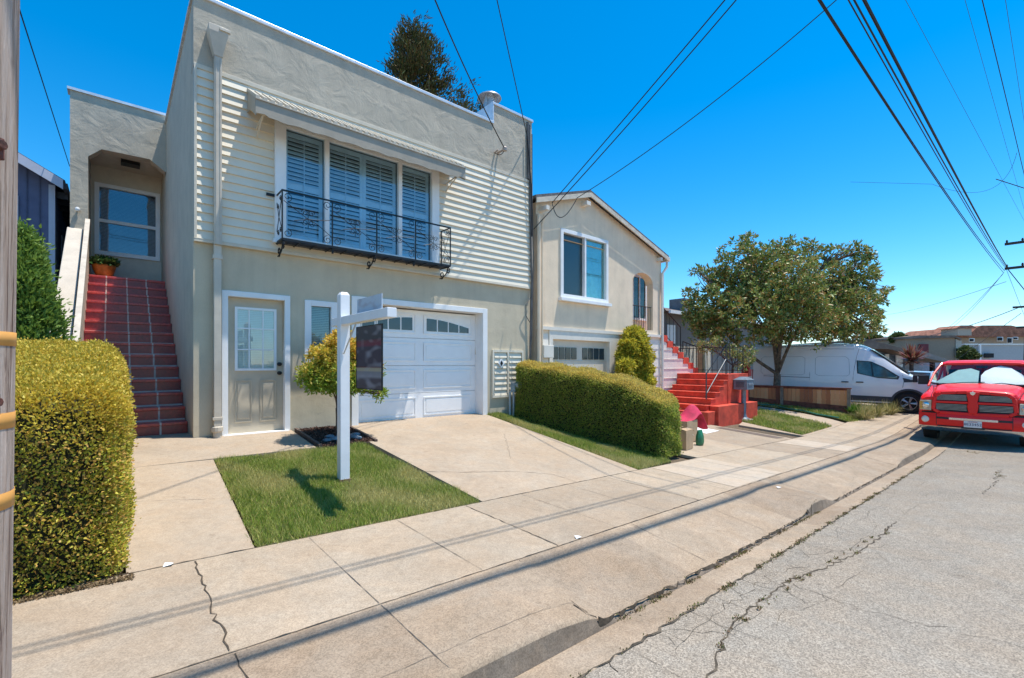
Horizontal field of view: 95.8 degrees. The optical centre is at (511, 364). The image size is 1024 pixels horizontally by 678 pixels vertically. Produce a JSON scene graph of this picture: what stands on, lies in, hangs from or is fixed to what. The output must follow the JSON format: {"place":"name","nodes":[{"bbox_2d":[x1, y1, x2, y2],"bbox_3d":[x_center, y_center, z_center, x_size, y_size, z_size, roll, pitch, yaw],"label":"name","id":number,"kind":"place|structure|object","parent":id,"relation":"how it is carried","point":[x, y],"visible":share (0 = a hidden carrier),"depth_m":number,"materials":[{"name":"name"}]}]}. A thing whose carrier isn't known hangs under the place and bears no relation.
{"place":"outdoors","nodes":[
{"label":"outdoors","id":0,"kind":"place"},
{"bbox_2d":[108,432,192,442],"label":"walkway","id":1,"kind":"structure","parent":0,"point":[150,438],"depth_m":6.54,"materials":[{"name":"concrete"}]},
{"bbox_2d":[125,460,253,573],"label":"walkway","id":2,"kind":"structure","parent":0,"point":[174,524],"depth_m":4.11,"materials":[{"name":"concrete"}]},
{"bbox_2d":[130,430,315,467],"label":"walkway","id":3,"kind":"structure","parent":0,"point":[152,453],"depth_m":6.17,"materials":[{"name":"concrete"}]},
{"bbox_2d":[12,410,918,677],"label":"sidewalk","id":4,"kind":"structure","parent":0,"point":[150,623],"depth_m":3.28,"materials":[{"name":"concrete"}]},
{"bbox_2d":[13,568,134,605],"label":"leaf litter","id":5,"kind":"object","parent":4,"relation":"on","point":[70,589],"visible":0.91,"depth_m":2.95,"materials":[{"name":"brown plant"}]},
{"bbox_2d":[654,458,781,486],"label":"sidewalk panel","id":6,"kind":"structure","parent":4,"relation":"on","point":[732,474],"depth_m":7.21,"materials":[{"name":"concrete"}]},
{"bbox_2d":[776,439,859,451],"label":"sidewalk panel","id":7,"kind":"structure","parent":4,"relation":"on","point":[838,447],"depth_m":10.41,"materials":[{"name":"concrete"}]},
{"bbox_2d":[848,403,882,419],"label":"ornamental grass","id":8,"kind":"object","parent":4,"relation":"on","point":[863,413],"depth_m":14.85,"materials":[{"name":"plant"}]},
{"bbox_2d":[864,399,883,409],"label":"ornamental grass","id":9,"kind":"object","parent":4,"relation":"on","point":[870,404],"depth_m":15.95,"materials":[{"name":"plant"}]},
{"bbox_2d":[13,372,948,596],"bbox_3d":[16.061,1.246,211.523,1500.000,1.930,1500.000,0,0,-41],"label":"ground","id":10,"kind":"structure","parent":0,"point":[674,458],"depth_m":5.54,"materials":[{"name":"soil"}]},
{"bbox_2d":[17,152,69,289],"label":"blue house","id":11,"kind":"structure","parent":10,"relation":"on","point":[43,197],"depth_m":9.86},
{"bbox_2d":[17,196,18,223],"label":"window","id":12,"kind":"structure","parent":11,"relation":"in","point":[18,196],"depth_m":9.63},
{"bbox_2d":[20,10,69,165],"bbox_3d":[-8.939,-4.884,9.001,0.014,0.518,7.862,0,0,-40],"label":"overhead wire","id":13,"kind":"object","parent":11,"relation":"attached to","point":[42,80],"visible":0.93,"depth_m":7.63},
{"bbox_2d":[61,235,64,260],"bbox_3d":[-11.095,-2.550,11.431,0.018,1.100,0.800,0,0,-41],"label":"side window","id":14,"kind":"structure","parent":11,"relation":"in","point":[62,240],"depth_m":11.20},
{"bbox_2d":[16,217,80,340],"bbox_3d":[-5.804,-0.279,5.507,1.161,2.907,1.235,0,0,-41],"label":"juniper","id":15,"kind":"object","parent":10,"relation":"on","point":[36,295],"visible":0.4,"depth_m":5.43,"materials":[{"name":"green plant"}]},
{"bbox_2d":[13,336,140,600],"bbox_3d":[-4.487,0.546,3.742,2.299,1.821,3.590,0,0,-41],"label":"clipped hedge","id":16,"kind":"object","parent":10,"relation":"on","point":[73,402],"visible":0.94,"depth_m":3.06,"materials":[{"name":"green plant"}]},
{"bbox_2d":[55,0,533,437],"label":"stucco house","id":17,"kind":"structure","parent":10,"relation":"on","point":[253,202],"depth_m":8.11,"materials":[{"name":"beige paint"}]},
{"bbox_2d":[89,254,120,275],"bbox_3d":[-8.555,-2.061,9.706,0.561,0.491,0.579,0,0,-41],"label":"potted plant","id":18,"kind":"object","parent":17,"relation":"on","point":[103,265],"visible":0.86,"depth_m":9.59,"materials":[{"name":"green plant"}]},
{"bbox_2d":[94,181,159,261],"bbox_3d":[-8.813,-3.225,10.622,1.150,1.590,0.180,0,0,-41],"label":"porch window","id":19,"kind":"structure","parent":17,"relation":"in","point":[126,220],"depth_m":10.61,"materials":[{"name":"glass"}]},
{"bbox_2d":[228,297,282,433],"bbox_3d":[-3.930,0.020,7.101,0.770,2.040,0.105,0,0,-41],"label":"door","id":20,"kind":"structure","parent":17,"relation":"in","point":[255,326],"depth_m":7.09,"materials":[{"name":"paint"}]},
{"bbox_2d":[304,300,336,362],"bbox_3d":[-3.202,-0.530,7.703,0.520,1.026,0.180,0,0,-41],"label":"small window","id":21,"kind":"structure","parent":17,"relation":"in","point":[316,319],"depth_m":7.67,"materials":[{"name":"white paint"}]},
{"bbox_2d":[272,120,438,267],"bbox_3d":[-2.579,-2.820,8.122,2.990,1.900,0.204,0,0,-41],"label":"front window","id":22,"kind":"structure","parent":17,"relation":"in","point":[281,136],"depth_m":8.01,"materials":[{"name":"white paint"}]},
{"bbox_2d":[288,131,429,259],"bbox_3d":[-2.728,-2.865,8.295,2.910,2.010,0.420,0,0,-41],"label":"window interior","id":23,"kind":"structure","parent":17,"relation":"in","point":[288,131],"depth_m":8.41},
{"bbox_2d":[359,309,474,421],"bbox_3d":[-1.842,0.025,9.167,2.710,2.170,0.062,0,0,-41],"label":"garage door","id":24,"kind":"structure","parent":17,"relation":"in","point":[429,357],"depth_m":9.24,"materials":[{"name":"white metal"}]},
{"bbox_2d":[435,0,503,147],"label":"overhead wire","id":25,"kind":"object","parent":17,"relation":"on","point":[465,69],"visible":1,"depth_m":7.95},
{"bbox_2d":[497,0,526,134],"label":"overhead wire","id":26,"kind":"object","parent":17,"relation":"attached to","point":[511,64],"visible":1,"depth_m":9.05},
{"bbox_2d":[526,136,532,236],"bbox_3d":[0.411,-4.067,10.575,0.166,2.272,0.056,0,0,-32],"label":"overhead wire","id":27,"kind":"object","parent":17,"relation":"attached to","point":[531,189],"visible":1,"depth_m":10.57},
{"bbox_2d":[534,0,735,228],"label":"overhead wire","id":28,"kind":"object","parent":17,"relation":"attached to","point":[640,110],"visible":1,"depth_m":8.56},
{"bbox_2d":[552,0,724,202],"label":"overhead wire","id":29,"kind":"object","parent":17,"relation":"attached to","point":[644,95],"visible":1,"depth_m":8.18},
{"bbox_2d":[552,198,576,217],"bbox_3d":[1.195,-3.532,10.425,0.603,0.497,0.065,0,0,-10],"label":"overhead wire","id":30,"kind":"object","parent":29,"relation":"attached to","point":[568,211],"visible":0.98,"depth_m":10.39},
{"bbox_2d":[577,0,835,197],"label":"overhead wire","id":31,"kind":"object","parent":30,"relation":"attached to","point":[715,100],"visible":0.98,"depth_m":8.48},
{"bbox_2d":[294,428,321,447],"bbox_3d":[-3.090,1.115,6.989,0.040,0.197,1.052,0,0,-43],"label":"bed edging","id":32,"kind":"object","parent":10,"relation":"on","point":[308,438],"visible":0.91,"depth_m":6.93,"materials":[{"name":"grey concrete"}]},
{"bbox_2d":[300,425,372,448],"bbox_3d":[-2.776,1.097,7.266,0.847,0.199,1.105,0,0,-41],"label":"wood mulch","id":33,"kind":"object","parent":10,"relation":"on","point":[321,432],"visible":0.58,"depth_m":7.22,"materials":[{"name":"brown wood"}]},
{"bbox_2d":[293,329,390,435],"bbox_3d":[-2.619,0.258,7.119,1.432,1.749,1.031,0,0,-41],"label":"maple tree","id":34,"kind":"object","parent":33,"relation":"on","point":[317,373],"visible":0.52,"depth_m":6.80,"materials":[{"name":"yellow plant"}]},
{"bbox_2d":[213,441,478,547],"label":"lawn","id":35,"kind":"structure","parent":10,"relation":"on","point":[232,466],"depth_m":5.06,"materials":[{"name":"green plant"}]},
{"bbox_2d":[331,292,396,483],"bbox_3d":[-1.641,0.333,5.011,0.130,2.335,1.500,0,0,-41],"label":"sign post","id":36,"kind":"object","parent":35,"relation":"on","point":[343,321],"visible":0.86,"depth_m":5.33,"materials":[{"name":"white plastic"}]},
{"bbox_2d":[356,320,382,390],"bbox_3d":[-1.496,-0.092,4.838,0.016,0.715,0.640,0,0,-41],"label":"hanging sign","id":37,"kind":"object","parent":36,"relation":"hanging from","point":[369,357],"visible":1,"depth_m":4.82,"materials":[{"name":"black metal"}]},
{"bbox_2d":[357,293,382,312],"bbox_3d":[-1.490,-0.627,4.830,0.010,0.156,0.610,0,0,-41],"label":"rider sign","id":38,"kind":"object","parent":36,"relation":"on","point":[370,303],"visible":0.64,"depth_m":4.80,"materials":[{"name":"white plastic"}]},
{"bbox_2d":[376,10,483,112],"bbox_3d":[-2.840,-8.607,24.286,11.861,18.826,9.989,0,0,-41],"label":"dark conifer","id":39,"kind":"object","parent":10,"relation":"on","point":[410,64],"visible":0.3,"depth_m":22.92,"materials":[{"name":"green plant"}]},
{"bbox_2d":[156,420,949,677],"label":"kerb strip","id":40,"kind":"object","parent":10,"relation":"on","point":[608,573],"visible":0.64,"depth_m":3.22,"materials":[{"name":"concrete"}]},
{"bbox_2d":[0,0,19,677],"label":"utility pole","id":41,"kind":"object","parent":40,"relation":"on","point":[9,58],"visible":1,"depth_m":1.50,"materials":[{"name":"wood"}]},
{"bbox_2d":[18,419,918,677],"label":"pavement cracks","id":42,"kind":"object","parent":40,"relation":"on","point":[603,621],"visible":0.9,"depth_m":3.56,"materials":[{"name":"grey concrete"}]},
{"bbox_2d":[380,602,571,677],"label":"kerb joint","id":43,"kind":"object","parent":40,"relation":"on","point":[471,638],"visible":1,"depth_m":2.54,"materials":[{"name":"grey concrete"}]},
{"bbox_2d":[310,417,915,664],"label":"sidewalk joints","id":44,"kind":"object","parent":40,"relation":"on","point":[563,508],"visible":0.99,"depth_m":4.09,"materials":[{"name":"grey concrete"}]},
{"bbox_2d":[512,359,683,457],"bbox_3d":[1.588,0.775,9.359,3.575,1.809,1.026,0,0,40],"label":"clipped hedge","id":45,"kind":"object","parent":10,"relation":"on","point":[626,411],"visible":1,"depth_m":8.84,"materials":[{"name":"green plant"}]},
{"bbox_2d":[531,190,669,389],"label":"tan house","id":46,"kind":"structure","parent":10,"relation":"on","point":[598,281],"depth_m":12.19,"materials":[{"name":"paint"}]},
{"bbox_2d":[553,340,606,371],"bbox_3d":[1.751,0.500,11.997,2.210,2.200,0.060,0,0,-41],"label":"garage door","id":47,"kind":"structure","parent":46,"relation":"in","point":[568,352],"depth_m":12.03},
{"bbox_2d":[558,228,611,306],"bbox_3d":[1.882,-2.456,11.998,1.990,1.793,0.252,0,0,-41],"label":"sliding window","id":48,"kind":"structure","parent":46,"relation":"in","point":[580,265],"depth_m":11.98,"materials":[{"name":"glass"}]},
{"bbox_2d":[633,274,646,320],"bbox_3d":[4.066,-2.125,14.796,0.790,1.450,0.050,0,0,-41],"label":"porch window","id":49,"kind":"structure","parent":46,"relation":"in","point":[639,287],"depth_m":14.78,"materials":[{"name":"glass"}]},
{"bbox_2d":[613,325,657,385],"bbox_3d":[3.415,0.178,12.709,2.066,2.646,0.959,0,0,-41],"label":"golden cypress","id":50,"kind":"object","parent":10,"relation":"on","point":[633,354],"visible":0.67,"depth_m":12.48,"materials":[{"name":"yellow plant"}]},
{"bbox_2d":[674,346,710,372],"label":"garden wall","id":51,"kind":"structure","parent":10,"relation":"on","point":[709,358],"depth_m":19.94,"materials":[{"name":"white paint"}]},
{"bbox_2d":[697,340,704,372],"bbox_3d":[7.228,0.350,17.676,0.200,2.500,0.200,0,0,-41],"label":"wooden post","id":52,"kind":"object","parent":10,"relation":"on","point":[701,361],"visible":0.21,"depth_m":17.59,"materials":[{"name":"brown wood"}]},
{"bbox_2d":[461,431,950,677],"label":"kerb face","id":53,"kind":"object","parent":10,"relation":"on","point":[516,663],"visible":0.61,"depth_m":2.74},
{"bbox_2d":[664,309,756,426],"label":"red stairs","id":54,"kind":"structure","parent":10,"relation":"on","point":[714,399],"depth_m":14.07,"materials":[{"name":"paint"}]},
{"bbox_2d":[664,298,771,377],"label":"grey house","id":55,"kind":"structure","parent":10,"relation":"on","point":[673,310],"depth_m":25.20,"materials":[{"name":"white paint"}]},
{"bbox_2d":[667,324,674,343],"bbox_3d":[7.710,-1.450,22.400,0.700,0.900,0.040,0,0,-41],"label":"window","id":56,"kind":"structure","parent":55,"relation":"in","point":[671,326],"depth_m":22.38,"materials":[{"name":"white paint"}]},
{"bbox_2d":[691,335,757,372],"bbox_3d":[7.311,0.234,15.735,2.109,2.538,1.394,0,0,-25],"label":"bonsai pine","id":57,"kind":"object","parent":10,"relation":"on","point":[745,355],"visible":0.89,"depth_m":15.76,"materials":[{"name":"green plant"}]},
{"bbox_2d":[515,432,962,677],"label":"gutter","id":58,"kind":"object","parent":10,"relation":"on","point":[596,649],"visible":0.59,"depth_m":3.39,"materials":[{"name":"concrete"}]},
{"bbox_2d":[741,364,751,400],"bbox_3d":[8.061,0.769,15.900,0.260,1.663,0.260,0,0,-41],"label":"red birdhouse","id":59,"kind":"object","parent":10,"relation":"on","point":[749,371],"visible":0.27,"depth_m":15.83,"materials":[{"name":"red wood"}]},
{"bbox_2d":[680,230,896,385],"bbox_3d":[10.860,-1.849,18.425,7.993,6.872,5.484,0,0,-24],"label":"magnolia tree","id":60,"kind":"object","parent":10,"relation":"on","point":[775,296],"visible":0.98,"depth_m":17.55,"materials":[{"name":"green plant"}]},
{"bbox_2d":[757,402,876,422],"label":"lawn","id":61,"kind":"structure","parent":10,"relation":"on","point":[845,417],"depth_m":15.69,"materials":[{"name":"green plant"}]},
{"bbox_2d":[757,403,838,417],"bbox_3d":[9.716,1.584,16.348,0.440,0.283,3.577,0,0,-19],"label":"kerb","id":62,"kind":"object","parent":61,"relation":"on","point":[800,410],"visible":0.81,"depth_m":15.76,"materials":[{"name":"grey concrete"}]},
{"bbox_2d":[749,385,851,413],"bbox_3d":[10.249,1.270,17.067,0.130,0.920,3.760,0,0,-41],"label":"wooden fence","id":63,"kind":"object","parent":61,"relation":"on","point":[804,396],"visible":0.8,"depth_m":16.68,"materials":[{"name":"brown wood"}]},
{"bbox_2d":[846,402,863,415],"bbox_3d":[11.456,1.508,15.450,0.693,0.435,0.738,0,0,27],"label":"leafy plant","id":64,"kind":"object","parent":61,"relation":"on","point":[853,408],"visible":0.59,"depth_m":15.37,"materials":[{"name":"green plant"}]},
{"bbox_2d":[791,339,949,378],"bbox_3d":[30.215,-0.018,39.000,8.867,3.708,9.000,0,0,0],"label":"blue bungalow","id":65,"kind":"object","parent":10,"relation":"on","point":[887,350],"visible":0.24,"depth_m":35.50,"materials":[{"name":"brown"}]},
{"bbox_2d":[895,355,902,366],"bbox_3d":[30.000,-0.278,35.850,0.499,0.999,0.100,0,0,0],"label":"window","id":66,"kind":"structure","parent":65,"relation":"in","point":[896,356],"depth_m":35.80,"materials":[{"name":"grey glass"}]},
{"bbox_2d":[864,334,883,338],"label":"tree","id":67,"kind":"object","parent":10,"relation":"on","point":[878,336],"visible":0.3,"depth_m":65.51,"materials":[{"name":"green plant"}]},
{"bbox_2d":[887,331,907,343],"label":"tree","id":68,"kind":"object","parent":10,"relation":"on","point":[898,334],"visible":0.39,"depth_m":61.66,"materials":[{"name":"green plant"}]},
{"bbox_2d":[860,335,961,371],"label":"house","id":69,"kind":"structure","parent":10,"relation":"on","point":[945,346],"depth_m":60.00,"materials":[{"name":"brown"}]},
{"bbox_2d":[919,344,928,352],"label":"window","id":70,"kind":"structure","parent":69,"relation":"in","point":[926,346],"depth_m":59.60,"materials":[{"name":"grey glass"}]},
{"bbox_2d":[894,343,934,370],"bbox_3d":[20.760,0.333,23.928,1.960,2.933,1.985,0,0,-41],"label":"cordyline","id":71,"kind":"object","parent":10,"relation":"on","point":[911,355],"visible":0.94,"depth_m":23.86,"materials":[{"name":"brown plant"}]},
{"bbox_2d":[908,371,940,379],"bbox_3d":[20.156,1.028,23.172,4.158,1.385,1.689,0,0,-41],"label":"parked car","id":72,"kind":"object","parent":10,"relation":"on","point":[930,373],"depth_m":22.79,"materials":[{"name":"silver metal"}]},
{"bbox_2d":[905,325,1023,343],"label":"terracotta villa","id":73,"kind":"object","parent":10,"relation":"on","point":[1005,334],"visible":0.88,"depth_m":76.50,"materials":[{"name":"tile"}]},
{"bbox_2d":[955,345,982,359],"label":"tree","id":74,"kind":"object","parent":10,"relation":"on","point":[973,354],"visible":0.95,"depth_m":55.55,"materials":[{"name":"green plant"}]},
{"bbox_2d":[962,344,1023,359],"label":"pale grey building","id":75,"kind":"structure","parent":10,"relation":"on","point":[1001,351],"depth_m":64.00,"materials":[{"name":"white paint"}]},
{"bbox_2d":[984,353,993,357],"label":"window","id":76,"kind":"structure","parent":75,"relation":"in","point":[986,355],"depth_m":63.60,"materials":[{"name":"glass"}]},
{"bbox_2d":[353,413,636,501],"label":"driveway","id":77,"kind":"structure","parent":0,"point":[469,453],"depth_m":7.09,"materials":[{"name":"concrete"}]},
{"bbox_2d":[350,425,377,441],"bbox_3d":[-2.461,1.124,7.516,0.040,0.206,1.074,0,0,-44],"label":"bed edging","id":78,"kind":"object","parent":77,"relation":"on","point":[367,435],"visible":0.44,"depth_m":7.37,"materials":[{"name":"grey concrete"}]},
{"bbox_2d":[18,0,1023,344],"label":"sky","id":79,"kind":"structure","parent":0,"point":[793,147],"materials":[{"name":"blue"}]},
{"bbox_2d":[487,411,670,469],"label":"lawn","id":80,"kind":"structure","parent":0,"point":[635,458],"depth_m":8.27,"materials":[{"name":"green plant"}]},
{"bbox_2d":[509,382,521,414],"bbox_3d":[0.107,0.743,10.195,0.392,0.915,0.270,0,0,-41],"label":"gas meter","id":81,"kind":"object","parent":80,"relation":"on","point":[512,387],"visible":0.66,"depth_m":10.11,"materials":[{"name":"paint"}]},
{"bbox_2d":[695,430,703,444],"bbox_3d":[3.912,1.527,9.635,0.235,0.310,0.149,0,0,-41],"label":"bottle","id":82,"kind":"object","parent":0,"point":[699,440],"visible":1,"depth_m":9.57,"materials":[{"name":"plastic"}]},
{"bbox_2d":[675,425,791,458],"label":"side driveway","id":83,"kind":"structure","parent":0,"point":[721,441],"depth_m":10.33,"materials":[{"name":"concrete"}]},
{"bbox_2d":[679,426,693,449],"bbox_3d":[3.410,1.460,9.209,0.300,0.420,0.450,0,0,42],"label":"cardboard box","id":84,"kind":"object","parent":83,"relation":"on","point":[686,435],"visible":0.55,"depth_m":9.00,"materials":[{"name":"beige cardboard"}]},
{"bbox_2d":[680,419,696,441],"bbox_3d":[3.707,1.434,10.012,0.400,0.460,0.540,0,0,44],"label":"cardboard box","id":85,"kind":"object","parent":83,"relation":"on","point":[690,424],"visible":0.16,"depth_m":9.88,"materials":[{"name":"beige cardboard"}]},
{"bbox_2d":[680,404,707,428],"bbox_3d":[3.894,1.177,10.185,0.950,0.580,0.423,0,0,-41],"label":"pink cloth","id":86,"kind":"object","parent":85,"relation":"on","point":[691,412],"visible":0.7,"depth_m":10.15,"materials":[{"name":"fabric"}]},
{"bbox_2d":[697,427,718,432],"bbox_3d":[4.766,1.671,11.790,0.822,0.059,0.797,0,0,-41],"label":"pale paint patch","id":87,"kind":"object","parent":83,"relation":"on","point":[707,430],"visible":0.42,"depth_m":11.73,"materials":[{"name":"white paint"}]},
{"bbox_2d":[717,427,782,437],"bbox_3d":[6.045,1.752,11.818,1.540,0.134,0.358,0,0,43],"label":"drain strip","id":88,"kind":"object","parent":83,"relation":"on","point":[765,435],"visible":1,"depth_m":11.79,"materials":[{"name":"grey concrete"}]},
{"bbox_2d":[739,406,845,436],"bbox_3d":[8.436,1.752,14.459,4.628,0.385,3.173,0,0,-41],"label":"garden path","id":89,"kind":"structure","parent":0,"point":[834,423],"depth_m":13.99,"materials":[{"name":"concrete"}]},
{"bbox_2d":[742,408,831,434],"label":"lawn","id":90,"kind":"structure","parent":89,"relation":"on","point":[799,425],"depth_m":13.73,"materials":[{"name":"green plant"}]},
{"bbox_2d":[733,377,753,420],"bbox_3d":[7.011,1.053,14.005,0.526,1.340,0.432,0,0,-41],"label":"mailbox","id":91,"kind":"object","parent":90,"relation":"on","point":[743,384],"visible":0.89,"depth_m":13.90,"materials":[{"name":"metal"}]},
{"bbox_2d":[583,433,1023,677],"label":"street","id":92,"kind":"structure","parent":0,"point":[953,555],"depth_m":3.40,"materials":[{"name":"grey asphalt"}]},
{"bbox_2d":[570,426,1006,677],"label":"pavement cracks","id":93,"kind":"object","parent":92,"relation":"on","point":[760,566],"visible":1,"depth_m":4.00,"materials":[{"name":"grey asphalt"}]},
{"bbox_2d":[577,451,1003,677],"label":"street cracks","id":94,"kind":"object","parent":92,"relation":"on","point":[692,609],"visible":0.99,"depth_m":3.38,"materials":[{"name":"asphalt"}]},
{"bbox_2d":[918,360,1023,445],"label":"pickup truck","id":95,"kind":"object","parent":92,"relation":"on","point":[977,396],"visible":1,"depth_m":11.52,"materials":[{"name":"red paint"}]},
{"bbox_2d":[1005,238,1023,359],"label":"utility pole","id":96,"kind":"object","parent":92,"relation":"on","point":[1013,243],"visible":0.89,"depth_m":23.84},
{"bbox_2d":[817,0,1004,271],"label":"overhead wire","id":97,"kind":"object","parent":96,"relation":"attached to","point":[837,26],"visible":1,"depth_m":8.67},
{"bbox_2d":[848,0,1004,266],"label":"overhead wire","id":98,"kind":"object","parent":96,"relation":"attached to","point":[851,5],"visible":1,"depth_m":7.39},
{"bbox_2d":[853,0,1006,267],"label":"overhead wire","id":99,"kind":"object","parent":96,"relation":"attached to","point":[877,42],"visible":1,"depth_m":7.41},
{"bbox_2d":[862,0,1007,267],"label":"overhead wire","id":100,"kind":"object","parent":96,"relation":"attached to","point":[877,25],"visible":1,"depth_m":7.54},
{"bbox_2d":[906,1,1023,219],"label":"overhead wire","id":101,"kind":"object","parent":96,"relation":"attached to","point":[959,100],"visible":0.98,"depth_m":15.66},
{"bbox_2d":[965,1,1023,207],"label":"overhead wire","id":102,"kind":"object","parent":96,"relation":"attached to","point":[991,93],"visible":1,"depth_m":15.46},
{"bbox_2d":[866,401,887,416],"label":"ornamental grass","id":103,"kind":"object","parent":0,"point":[880,410],"depth_m":15.40,"materials":[{"name":"plant"}]},
{"bbox_2d":[882,400,907,414],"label":"ornamental grass","id":104,"kind":"object","parent":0,"point":[890,409],"depth_m":15.78,"materials":[{"name":"plant"}]},
{"bbox_2d":[880,308,1017,337],"bbox_3d":[37.665,-3.103,42.501,0.036,1.273,40.461,0,0,30],"label":"overhead wire","id":105,"kind":"object","parent":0,"point":[962,327],"visible":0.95,"depth_m":32.38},
{"bbox_2d":[933,153,1016,192],"bbox_3d":[17.212,-6.878,17.168,0.703,0.888,2.297,0,0,-29],"label":"overhead wire","id":106,"kind":"object","parent":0,"point":[986,190],"visible":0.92,"depth_m":17.16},
{"bbox_2d":[982,0,1023,172],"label":"overhead wire","id":107,"kind":"object","parent":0,"point":[1001,79],"visible":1,"depth_m":12.73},
{"bbox_2d":[1005,0,1023,117],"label":"overhead wire","id":108,"kind":"object","parent":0,"point":[1013,53],"visible":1,"depth_m":12.41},
{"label":"side driveway","id":109,"kind":"structure","parent":0,"visible":0},
{"bbox_2d":[752,343,936,413],"bbox_3d":[12.959,0.453,18.050,6.070,2.535,2.480,0,0,42],"label":"van","id":110,"kind":"object","parent":109,"relation":"on","point":[863,372],"visible":0.55,"depth_m":17.24,"materials":[{"name":"white paint"}]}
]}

